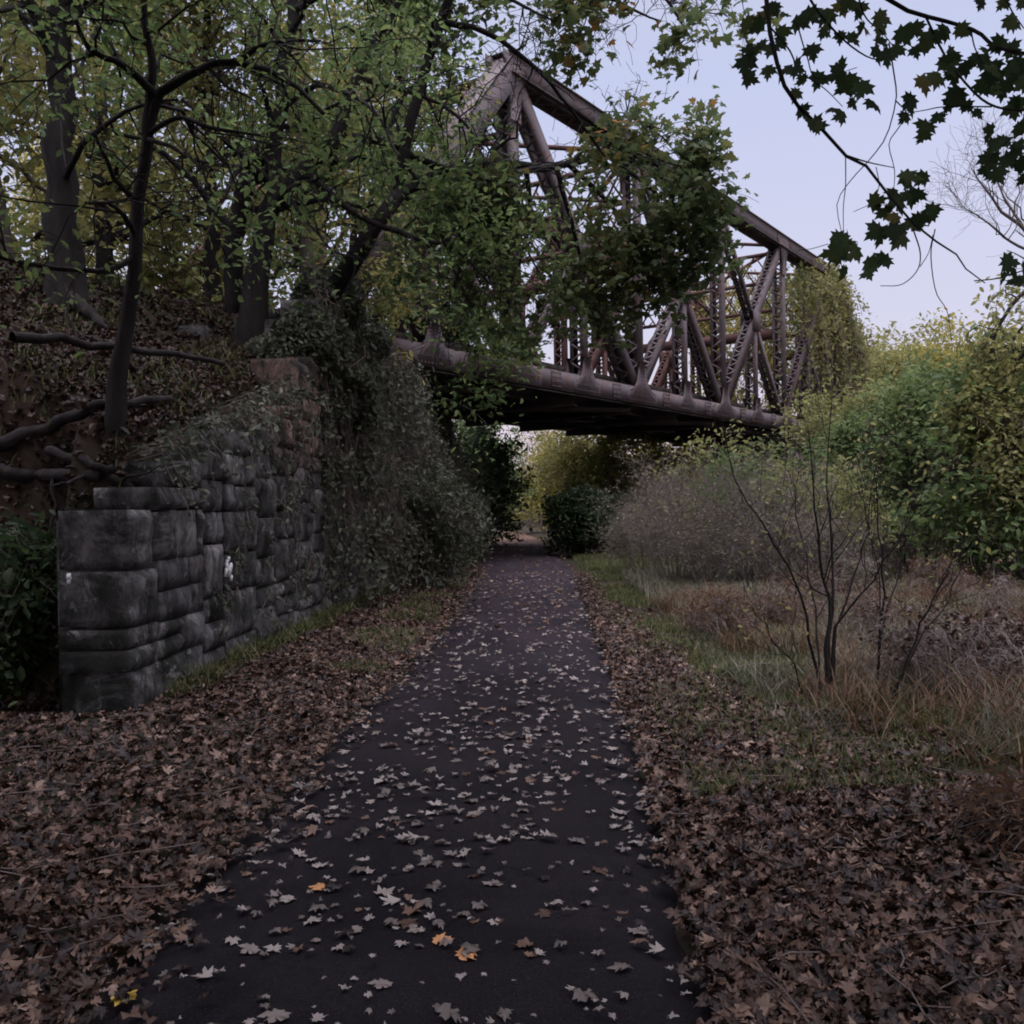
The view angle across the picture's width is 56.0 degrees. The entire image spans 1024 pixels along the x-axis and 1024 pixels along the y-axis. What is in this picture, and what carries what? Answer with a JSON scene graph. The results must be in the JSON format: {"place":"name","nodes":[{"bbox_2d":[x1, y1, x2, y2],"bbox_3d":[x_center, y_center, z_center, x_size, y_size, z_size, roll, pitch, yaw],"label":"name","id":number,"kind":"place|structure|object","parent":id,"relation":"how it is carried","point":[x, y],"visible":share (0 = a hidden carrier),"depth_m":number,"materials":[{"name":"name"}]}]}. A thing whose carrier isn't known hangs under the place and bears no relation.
{"place":"outdoors","nodes":[
{"label":"outdoors","id":0,"kind":"place"},
{"bbox_2d":[88,530,714,1023],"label":"path","id":1,"kind":"structure","parent":0,"point":[294,984],"depth_m":4.12,"materials":[{"name":"asphalt"}]},
{"bbox_2d":[110,990,136,1005],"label":"fallen leaf","id":2,"kind":"object","parent":1,"relation":"on","point":[133,995],"visible":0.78,"depth_m":3.11,"materials":[{"name":"plant"}]},
{"bbox_2d":[192,966,212,977],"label":"fallen leaf","id":3,"kind":"object","parent":1,"relation":"on","point":[206,973],"visible":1,"depth_m":3.25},
{"bbox_2d":[238,943,260,953],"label":"fallen leaf","id":4,"kind":"object","parent":1,"relation":"on","point":[252,948],"visible":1,"depth_m":3.42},
{"bbox_2d":[257,1008,290,1022],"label":"fallen leaf","id":5,"kind":"object","parent":1,"relation":"on","point":[274,1015],"visible":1,"depth_m":2.96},
{"bbox_2d":[368,978,392,988],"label":"fallen leaf","id":6,"kind":"object","parent":1,"relation":"on","point":[380,983],"visible":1,"depth_m":3.14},
{"bbox_2d":[55,573,707,1023],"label":"leaf scatter","id":7,"kind":"object","parent":1,"relation":"on","point":[463,851],"visible":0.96,"depth_m":5.17,"materials":[{"name":"plant"}]},
{"bbox_2d":[380,893,400,905],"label":"fallen leaf","id":8,"kind":"object","parent":1,"relation":"on","point":[392,900],"visible":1,"depth_m":3.81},
{"bbox_2d":[398,918,417,928],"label":"fallen leaf","id":9,"kind":"object","parent":1,"relation":"on","point":[404,923],"visible":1,"depth_m":3.60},
{"bbox_2d":[402,902,421,914],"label":"fallen leaf","id":10,"kind":"object","parent":1,"relation":"on","point":[410,910],"visible":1,"depth_m":3.72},
{"bbox_2d":[436,1003,460,1023],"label":"fallen leaf","id":11,"kind":"object","parent":1,"relation":"on","point":[445,1011],"visible":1,"depth_m":2.93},
{"bbox_2d":[454,947,477,960],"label":"fallen leaf","id":12,"kind":"object","parent":1,"relation":"on","point":[471,954],"visible":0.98,"depth_m":3.33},
{"bbox_2d":[496,1007,513,1021],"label":"fallen leaf","id":13,"kind":"object","parent":1,"relation":"on","point":[503,1013],"visible":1,"depth_m":2.94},
{"bbox_2d":[572,988,598,1001],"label":"fallen leaf","id":14,"kind":"object","parent":1,"relation":"on","point":[580,994],"visible":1,"depth_m":3.03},
{"bbox_2d":[607,962,631,971],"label":"fallen leaf","id":15,"kind":"object","parent":1,"relation":"on","point":[617,966],"visible":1,"depth_m":3.24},
{"bbox_2d":[0,251,1023,1023],"bbox_3d":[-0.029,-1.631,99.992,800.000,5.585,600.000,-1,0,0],"label":"ground","id":16,"kind":"structure","parent":0,"point":[88,444],"depth_m":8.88,"materials":[{"name":"plant"}]},
{"bbox_2d":[0,567,39,706],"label":"hollow fern","id":17,"kind":"object","parent":16,"relation":"on","point":[20,675],"visible":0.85,"depth_m":7.60,"materials":[{"name":"green plant"}]},
{"bbox_2d":[0,532,41,640],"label":"broadleaf plant","id":18,"kind":"object","parent":16,"relation":"on","point":[7,578],"visible":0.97,"depth_m":7.68,"materials":[{"name":"green plant"}]},
{"bbox_2d":[0,504,57,691],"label":"hollow fern","id":19,"kind":"object","parent":16,"relation":"on","point":[41,574],"visible":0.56,"depth_m":8.19,"materials":[{"name":"green plant"}]},
{"bbox_2d":[0,463,116,543],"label":"fallen branch","id":20,"kind":"object","parent":16,"relation":"on","point":[51,476],"visible":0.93,"depth_m":8.92,"materials":[{"name":"wood"}]},
{"bbox_2d":[1,102,126,279],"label":"background tree","id":21,"kind":"object","parent":16,"relation":"on","point":[40,168],"visible":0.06,"depth_m":27.88,"materials":[{"name":"green plant"}]},
{"bbox_2d":[0,0,157,266],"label":"background tree","id":22,"kind":"object","parent":16,"relation":"on","point":[34,161],"visible":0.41,"depth_m":14.89,"materials":[{"name":"green plant"}]},
{"bbox_2d":[0,387,173,450],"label":"fallen branch","id":23,"kind":"object","parent":16,"relation":"on","point":[10,440],"visible":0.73,"depth_m":9.17,"materials":[{"name":"wood"}]},
{"bbox_2d":[82,977,105,994],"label":"fallen leaf","id":24,"kind":"object","parent":16,"relation":"on","point":[96,988],"visible":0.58,"depth_m":3.19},
{"bbox_2d":[9,284,224,365],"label":"fallen branch","id":25,"kind":"object","parent":16,"relation":"on","point":[32,338],"visible":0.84,"depth_m":10.25,"materials":[{"name":"wood"}]},
{"bbox_2d":[0,0,262,305],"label":"background tree","id":26,"kind":"object","parent":16,"relation":"on","point":[102,258],"visible":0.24,"depth_m":17.71,"materials":[{"name":"green plant"}]},
{"bbox_2d":[4,5,294,305],"bbox_3d":[-8.340,-9.316,22.176,7.178,13.351,5.890,-1,0,21],"label":"background tree","id":27,"kind":"object","parent":16,"relation":"on","point":[81,218],"visible":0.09,"depth_m":21.80,"materials":[{"name":"green plant"}]},
{"bbox_2d":[0,0,304,329],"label":"tree","id":28,"kind":"object","parent":16,"relation":"on","point":[61,160],"visible":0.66,"depth_m":12.24,"materials":[{"name":"green plant"}]},
{"bbox_2d":[56,357,325,713],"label":"stone wall","id":29,"kind":"structure","parent":16,"relation":"on","point":[142,562],"depth_m":8.78,"materials":[{"name":"stone"}]},
{"bbox_2d":[44,445,179,486],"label":"fallen branch","id":30,"kind":"object","parent":29,"relation":"on","point":[65,457],"visible":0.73,"depth_m":8.70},
{"bbox_2d":[120,374,332,515],"bbox_3d":[-2.893,-0.959,10.732,0.970,1.970,5.209,-1,0,3],"label":"wall top ivy","id":31,"kind":"object","parent":29,"relation":"on","point":[208,424],"depth_m":10.11,"materials":[{"name":"green plant"}]},
{"bbox_2d":[224,557,232,580],"bbox_3d":[-2.822,0.571,9.574,0.024,0.250,0.200,-1,0,3],"label":"paint mark","id":32,"kind":"object","parent":29,"relation":"attached to","point":[228,569],"visible":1,"depth_m":9.57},
{"bbox_2d":[212,416,340,641],"bbox_3d":[-2.715,0.119,11.741,0.266,2.920,5.078,-1,0,3],"label":"wall creeper","id":33,"kind":"object","parent":29,"relation":"attached to","point":[238,552],"depth_m":11.90,"materials":[{"name":"green plant"}]},
{"bbox_2d":[242,252,397,475],"bbox_3d":[-3.001,-2.287,15.500,2.010,3.555,4.687,-1,0,0],"label":"ivy mound","id":34,"kind":"object","parent":29,"relation":"on","point":[287,341],"visible":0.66,"depth_m":14.24,"materials":[{"name":"green plant"}]},
{"bbox_2d":[0,246,412,699],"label":"bank weeds","id":35,"kind":"object","parent":16,"relation":"on","point":[295,628],"visible":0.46,"depth_m":10.73,"materials":[{"name":"green plant"}]},
{"bbox_2d":[45,0,379,300],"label":"background tree","id":36,"kind":"object","parent":16,"relation":"on","point":[167,277],"visible":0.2,"depth_m":19.18,"materials":[{"name":"green plant"}]},
{"bbox_2d":[0,0,452,436],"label":"forked tree","id":37,"kind":"object","parent":16,"relation":"on","point":[115,416],"visible":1,"depth_m":8.91,"materials":[{"name":"green plant"}]},
{"bbox_2d":[173,299,401,609],"bbox_3d":[-3.313,-0.736,24.139,2.579,4.900,20.772,-1,0,4],"label":"bridge abutment","id":38,"kind":"object","parent":16,"relation":"on","point":[285,306],"visible":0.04,"depth_m":14.78,"materials":[{"name":"stone"}]},
{"bbox_2d":[153,47,840,451],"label":"truss bridge","id":39,"kind":"structure","parent":38,"relation":"on","point":[569,397],"depth_m":33.96,"materials":[{"name":"metal"}]},
{"bbox_2d":[678,259,805,412],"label":"yellow vine","id":40,"kind":"object","parent":39,"relation":"attached to","point":[734,330],"visible":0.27,"depth_m":49.08,"materials":[{"name":"green plant"}]},
{"bbox_2d":[687,255,884,468],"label":"hanging vine","id":41,"kind":"object","parent":39,"relation":"hanging from","point":[843,329],"visible":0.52,"depth_m":48.84,"materials":[{"name":"green plant"}]},
{"bbox_2d":[116,0,500,401],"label":"background tree","id":42,"kind":"object","parent":16,"relation":"on","point":[304,249],"visible":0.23,"depth_m":18.89,"materials":[{"name":"green plant"}]},
{"bbox_2d":[79,0,620,387],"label":"twin trunk tree","id":43,"kind":"object","parent":16,"relation":"on","point":[252,311],"visible":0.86,"depth_m":14.04,"materials":[{"name":"green plant"}]},
{"bbox_2d":[258,0,469,340],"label":"background tree","id":44,"kind":"object","parent":16,"relation":"on","point":[356,226],"visible":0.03,"depth_m":26.45,"materials":[{"name":"green plant"}]},
{"bbox_2d":[297,266,477,608],"bbox_3d":[-2.095,-1.081,22.344,2.335,5.577,17.729,-1,0,0],"label":"ivy curtain","id":45,"kind":"object","parent":16,"relation":"on","point":[378,442],"visible":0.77,"depth_m":15.66,"materials":[{"name":"green plant"}]},
{"bbox_2d":[367,460,493,586],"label":"ivy bush","id":46,"kind":"object","parent":16,"relation":"on","point":[444,508],"visible":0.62,"depth_m":18.19,"materials":[{"name":"green plant"}]},
{"bbox_2d":[312,0,549,472],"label":"background tree","id":47,"kind":"object","parent":16,"relation":"on","point":[499,363],"visible":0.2,"depth_m":23.53,"materials":[{"name":"green plant"}]},
{"bbox_2d":[377,256,497,348],"bbox_3d":[-2.724,-6.735,32.737,5.037,6.780,6.425,-1,0,0],"label":"tree","id":48,"kind":"object","parent":16,"relation":"on","point":[468,316],"visible":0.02,"depth_m":32.01,"materials":[{"name":"green plant"}]},
{"bbox_2d":[403,449,501,571],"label":"ivy bush","id":49,"kind":"object","parent":16,"relation":"on","point":[441,480],"visible":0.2,"depth_m":21.21,"materials":[{"name":"green plant"}]},
{"bbox_2d":[441,484,499,565],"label":"ivy bush","id":50,"kind":"object","parent":16,"relation":"on","point":[479,553],"visible":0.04,"depth_m":24.17,"materials":[{"name":"green plant"}]},
{"bbox_2d":[452,419,525,515],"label":"tree","id":51,"kind":"object","parent":16,"relation":"on","point":[461,426],"visible":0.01,"depth_m":41.64,"materials":[{"name":"green plant"}]},
{"bbox_2d":[453,420,536,547],"bbox_3d":[-1.501,-0.878,38.035,5.120,6.037,5.112,-1,0,0],"label":"tree","id":52,"kind":"object","parent":16,"relation":"on","point":[499,473],"visible":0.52,"depth_m":37.39,"materials":[{"name":"green plant"}]},
{"bbox_2d":[459,424,538,536],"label":"tree","id":53,"kind":"object","parent":16,"relation":"on","point":[523,465],"visible":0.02,"depth_m":49.02,"materials":[{"name":"green plant"}]},
{"bbox_2d":[0,620,1023,1023],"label":"twig litter","id":54,"kind":"object","parent":16,"relation":"on","point":[916,1004],"visible":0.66,"depth_m":4.69,"materials":[{"name":"wood"}]},
{"bbox_2d":[506,431,574,531],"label":"tree","id":55,"kind":"object","parent":16,"relation":"on","point":[533,503],"visible":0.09,"depth_m":55.40,"materials":[{"name":"green plant"}]},
{"bbox_2d":[508,426,574,527],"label":"tree","id":56,"kind":"object","parent":16,"relation":"on","point":[528,521],"visible":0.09,"depth_m":69.78,"materials":[{"name":"green plant"}]},
{"bbox_2d":[313,0,782,385],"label":"maple tree","id":57,"kind":"object","parent":16,"relation":"on","point":[696,158],"visible":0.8,"depth_m":15.95,"materials":[{"name":"green plant"}]},
{"bbox_2d":[513,429,648,538],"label":"tree","id":58,"kind":"object","parent":16,"relation":"on","point":[578,469],"visible":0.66,"depth_m":43.36,"materials":[{"name":"green plant"}]},
{"bbox_2d":[536,477,644,555],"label":"dark bush","id":59,"kind":"object","parent":16,"relation":"on","point":[571,517],"visible":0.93,"depth_m":29.59,"materials":[{"name":"green plant"}]},
{"bbox_2d":[533,431,689,511],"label":"tree","id":60,"kind":"object","parent":16,"relation":"on","point":[634,444],"visible":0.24,"depth_m":44.37,"materials":[{"name":"green plant"}]},
{"bbox_2d":[570,482,659,548],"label":"dark bush","id":61,"kind":"object","parent":16,"relation":"on","point":[611,510],"visible":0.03,"depth_m":32.25,"materials":[{"name":"green plant"}]},
{"bbox_2d":[583,486,699,570],"bbox_3d":[2.974,0.404,22.097,2.900,2.197,2.455,-1,0,-38],"label":"grey brush","id":62,"kind":"object","parent":16,"relation":"on","point":[629,543],"visible":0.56,"depth_m":21.72,"materials":[{"name":"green plant"}]},
{"bbox_2d":[586,447,702,557],"bbox_3d":[4.073,-0.260,26.775,3.637,3.348,3.843,-1,0,-42],"label":"grey brush","id":63,"kind":"object","parent":16,"relation":"on","point":[651,479],"visible":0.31,"depth_m":26.88,"materials":[{"name":"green plant"}]},
{"bbox_2d":[584,436,721,532],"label":"tree","id":64,"kind":"object","parent":16,"relation":"on","point":[688,450],"visible":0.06,"depth_m":48.36,"materials":[{"name":"green plant"}]},
{"bbox_2d":[604,450,745,580],"bbox_3d":[3.411,0.081,19.030,3.029,2.670,3.134,-1,0,15],"label":"grey brush","id":65,"kind":"object","parent":16,"relation":"on","point":[665,487],"visible":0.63,"depth_m":18.85,"materials":[{"name":"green plant"}]},
{"bbox_2d":[654,464,757,560],"bbox_3d":[5.445,-0.048,25.780,3.582,2.821,3.899,-1,0,0],"label":"grey brush","id":66,"kind":"object","parent":16,"relation":"on","point":[689,500],"visible":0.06,"depth_m":26.33,"materials":[{"name":"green plant"}]},
{"bbox_2d":[635,419,790,573],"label":"sapling thicket","id":67,"kind":"object","parent":16,"relation":"on","point":[697,439],"visible":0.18,"depth_m":20.94,"materials":[{"name":"green plant"}]},
{"bbox_2d":[660,579,774,642],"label":"rusty bracken","id":68,"kind":"object","parent":16,"relation":"on","point":[718,614],"visible":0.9,"depth_m":10.84,"materials":[{"name":"brown plant"}]},
{"bbox_2d":[627,485,814,586],"bbox_3d":[3.768,0.682,17.514,3.049,2.316,3.482,-1,0,-42],"label":"grey brush","id":69,"kind":"object","parent":16,"relation":"on","point":[707,550],"visible":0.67,"depth_m":17.16,"materials":[{"name":"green plant"}]},
{"bbox_2d":[666,436,842,588],"bbox_3d":[4.343,0.231,17.126,3.042,3.146,3.053,-1,0,29],"label":"grey brush","id":70,"kind":"object","parent":16,"relation":"on","point":[757,503],"visible":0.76,"depth_m":16.89,"materials":[{"name":"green plant"}]},
{"bbox_2d":[689,439,829,520],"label":"shrub","id":71,"kind":"object","parent":16,"relation":"on","point":[756,447],"visible":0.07,"depth_m":49.76,"materials":[{"name":"green plant"}]},
{"bbox_2d":[677,431,862,582],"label":"sapling thicket","id":72,"kind":"object","parent":16,"relation":"on","point":[727,462],"visible":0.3,"depth_m":18.69,"materials":[{"name":"green plant"}]},
{"bbox_2d":[724,573,833,628],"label":"rusty bracken","id":73,"kind":"object","parent":16,"relation":"on","point":[779,612],"visible":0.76,"depth_m":11.37,"materials":[{"name":"brown plant"}]},
{"bbox_2d":[727,403,846,525],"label":"shrub","id":74,"kind":"object","parent":16,"relation":"on","point":[780,451],"visible":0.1,"depth_m":45.66,"materials":[{"name":"green plant"}]},
{"bbox_2d":[746,426,842,560],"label":"sapling thicket","id":75,"kind":"object","parent":16,"relation":"on","point":[801,457],"visible":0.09,"depth_m":24.37,"materials":[{"name":"green plant"}]},
{"bbox_2d":[716,497,894,595],"bbox_3d":[5.089,0.688,16.699,2.923,1.886,3.142,-1,0,23],"label":"grey brush","id":76,"kind":"object","parent":16,"relation":"on","point":[838,536],"visible":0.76,"depth_m":16.34,"materials":[{"name":"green plant"}]},
{"bbox_2d":[612,561,1023,822],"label":"pale weeds","id":77,"kind":"object","parent":16,"relation":"on","point":[645,586],"visible":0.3,"depth_m":9.96,"materials":[{"name":"grey plant"}]},
{"bbox_2d":[773,561,867,601],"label":"rusty bracken","id":78,"kind":"object","parent":16,"relation":"on","point":[818,582],"visible":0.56,"depth_m":13.82,"materials":[{"name":"brown plant"}]},
{"bbox_2d":[633,575,1023,774],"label":"dead grass","id":79,"kind":"structure","parent":16,"relation":"on","point":[848,691],"depth_m":7.28,"materials":[{"name":"plant"}]},
{"bbox_2d":[699,350,959,699],"bbox_3d":[2.232,0.084,7.699,2.154,2.866,1.771,-1,0,-21],"label":"bare shrub","id":80,"kind":"object","parent":16,"relation":"on","point":[829,656],"visible":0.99,"depth_m":7.57,"materials":[{"name":"brown plant"}]},
{"bbox_2d":[739,451,949,585],"bbox_3d":[6.108,0.550,17.969,3.927,3.528,3.338,-1,0,0],"label":"sapling thicket","id":81,"kind":"object","parent":16,"relation":"on","point":[842,492],"visible":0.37,"depth_m":17.59,"materials":[{"name":"green plant"}]},
{"bbox_2d":[799,567,908,635],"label":"rusty bracken","id":82,"kind":"object","parent":16,"relation":"on","point":[868,601],"visible":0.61,"depth_m":10.92,"materials":[{"name":"brown plant"}]},
{"bbox_2d":[771,369,947,550],"bbox_3d":[10.428,-1.092,27.169,6.203,5.820,4.839,-1,0,10],"label":"green bush","id":83,"kind":"object","parent":16,"relation":"on","point":[852,402],"visible":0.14,"depth_m":27.06,"materials":[{"name":"green plant"}]},
{"bbox_2d":[788,314,951,408],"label":"skyline tree","id":84,"kind":"object","parent":16,"relation":"on","point":[885,369],"visible":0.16,"depth_m":59.66,"materials":[{"name":"green plant"}]},
{"bbox_2d":[809,362,930,550],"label":"sapling thicket","id":85,"kind":"object","parent":16,"relation":"on","point":[838,396],"visible":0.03,"depth_m":28.22,"materials":[{"name":"green plant"}]},
{"bbox_2d":[765,406,988,575],"bbox_3d":[7.834,-0.380,19.747,3.985,3.662,4.253,-1,0,-40],"label":"sapling thicket","id":86,"kind":"object","parent":16,"relation":"on","point":[877,438],"visible":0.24,"depth_m":19.53,"materials":[{"name":"green plant"}]},
{"bbox_2d":[732,0,1023,339],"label":"maple tree","id":87,"kind":"object","parent":16,"relation":"on","point":[990,81],"visible":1,"depth_m":3.58,"materials":[{"name":"green plant"}]},
{"bbox_2d":[802,360,974,567],"bbox_3d":[9.561,-0.699,22.260,5.748,5.245,5.214,-1,0,0],"label":"green bush","id":88,"kind":"object","parent":16,"relation":"on","point":[837,434],"visible":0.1,"depth_m":21.51,"materials":[{"name":"green plant"}]},
{"bbox_2d":[825,396,981,685],"bbox_3d":[3.235,0.276,7.951,1.210,2.395,1.096,-1,0,23],"label":"bare shrub","id":89,"kind":"object","parent":16,"relation":"on","point":[883,455],"visible":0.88,"depth_m":7.87,"materials":[{"name":"brown plant"}]},
{"bbox_2d":[865,307,964,378],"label":"skyline tree","id":90,"kind":"object","parent":16,"relation":"on","point":[888,331],"visible":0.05,"depth_m":63.16,"materials":[{"name":"green plant"}]},
{"bbox_2d":[876,335,977,390],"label":"skyline tree","id":91,"kind":"object","parent":16,"relation":"on","point":[894,354],"visible":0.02,"depth_m":61.66,"materials":[{"name":"green plant"}]},
{"bbox_2d":[840,587,1023,702],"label":"dead bracken","id":92,"kind":"object","parent":16,"relation":"on","point":[909,637],"visible":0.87,"depth_m":7.57,"materials":[{"name":"brown plant"}]},
{"bbox_2d":[886,545,988,598],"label":"rusty bracken","id":93,"kind":"object","parent":16,"relation":"on","point":[925,573],"visible":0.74,"depth_m":14.57,"materials":[{"name":"brown plant"}]},
{"bbox_2d":[854,319,1023,576],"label":"green bush","id":94,"kind":"object","parent":16,"relation":"on","point":[901,397],"visible":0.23,"depth_m":19.16,"materials":[{"name":"green plant"}]},
{"bbox_2d":[872,338,1023,579],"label":"green bush","id":95,"kind":"object","parent":16,"relation":"on","point":[1018,512],"visible":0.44,"depth_m":16.64,"materials":[{"name":"green plant"}]},
{"bbox_2d":[886,484,1023,699],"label":"bare shrub","id":96,"kind":"object","parent":16,"relation":"on","point":[911,653],"visible":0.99,"depth_m":7.25,"materials":[{"name":"brown plant"}]},
{"bbox_2d":[893,307,1023,389],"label":"skyline tree","id":97,"kind":"object","parent":16,"relation":"on","point":[921,351],"visible":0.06,"depth_m":59.09,"materials":[{"name":"green plant"}]},
{"bbox_2d":[913,741,1023,862],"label":"rusty bracken","id":98,"kind":"object","parent":16,"relation":"on","point":[1005,810],"visible":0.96,"depth_m":4.18,"materials":[{"name":"brown plant"}]},
{"bbox_2d":[917,103,1023,302],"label":"bare tree","id":99,"kind":"object","parent":16,"relation":"on","point":[1017,221],"visible":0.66,"depth_m":25.65,"materials":[{"name":"grey plant"}]},
{"bbox_2d":[921,274,1023,576],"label":"drooping tree","id":100,"kind":"object","parent":16,"relation":"on","point":[1007,365],"visible":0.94,"depth_m":16.21,"materials":[{"name":"green plant"}]},
{"bbox_2d":[944,595,1023,678],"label":"dead bracken","id":101,"kind":"object","parent":16,"relation":"on","point":[1018,630],"visible":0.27,"depth_m":8.29,"materials":[{"name":"brown plant"}]},
{"bbox_2d":[952,559,1023,620],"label":"rusty bracken","id":102,"kind":"object","parent":16,"relation":"on","point":[991,602],"visible":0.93,"depth_m":12.48,"materials":[{"name":"brown plant"}]},
{"bbox_2d":[0,0,1023,480],"label":"sky","id":103,"kind":"structure","parent":0,"point":[797,176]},
{"bbox_2d":[323,545,1023,803],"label":"verge grass","id":104,"kind":"structure","parent":0,"point":[610,576],"depth_m":7.34,"materials":[{"name":"plant"}]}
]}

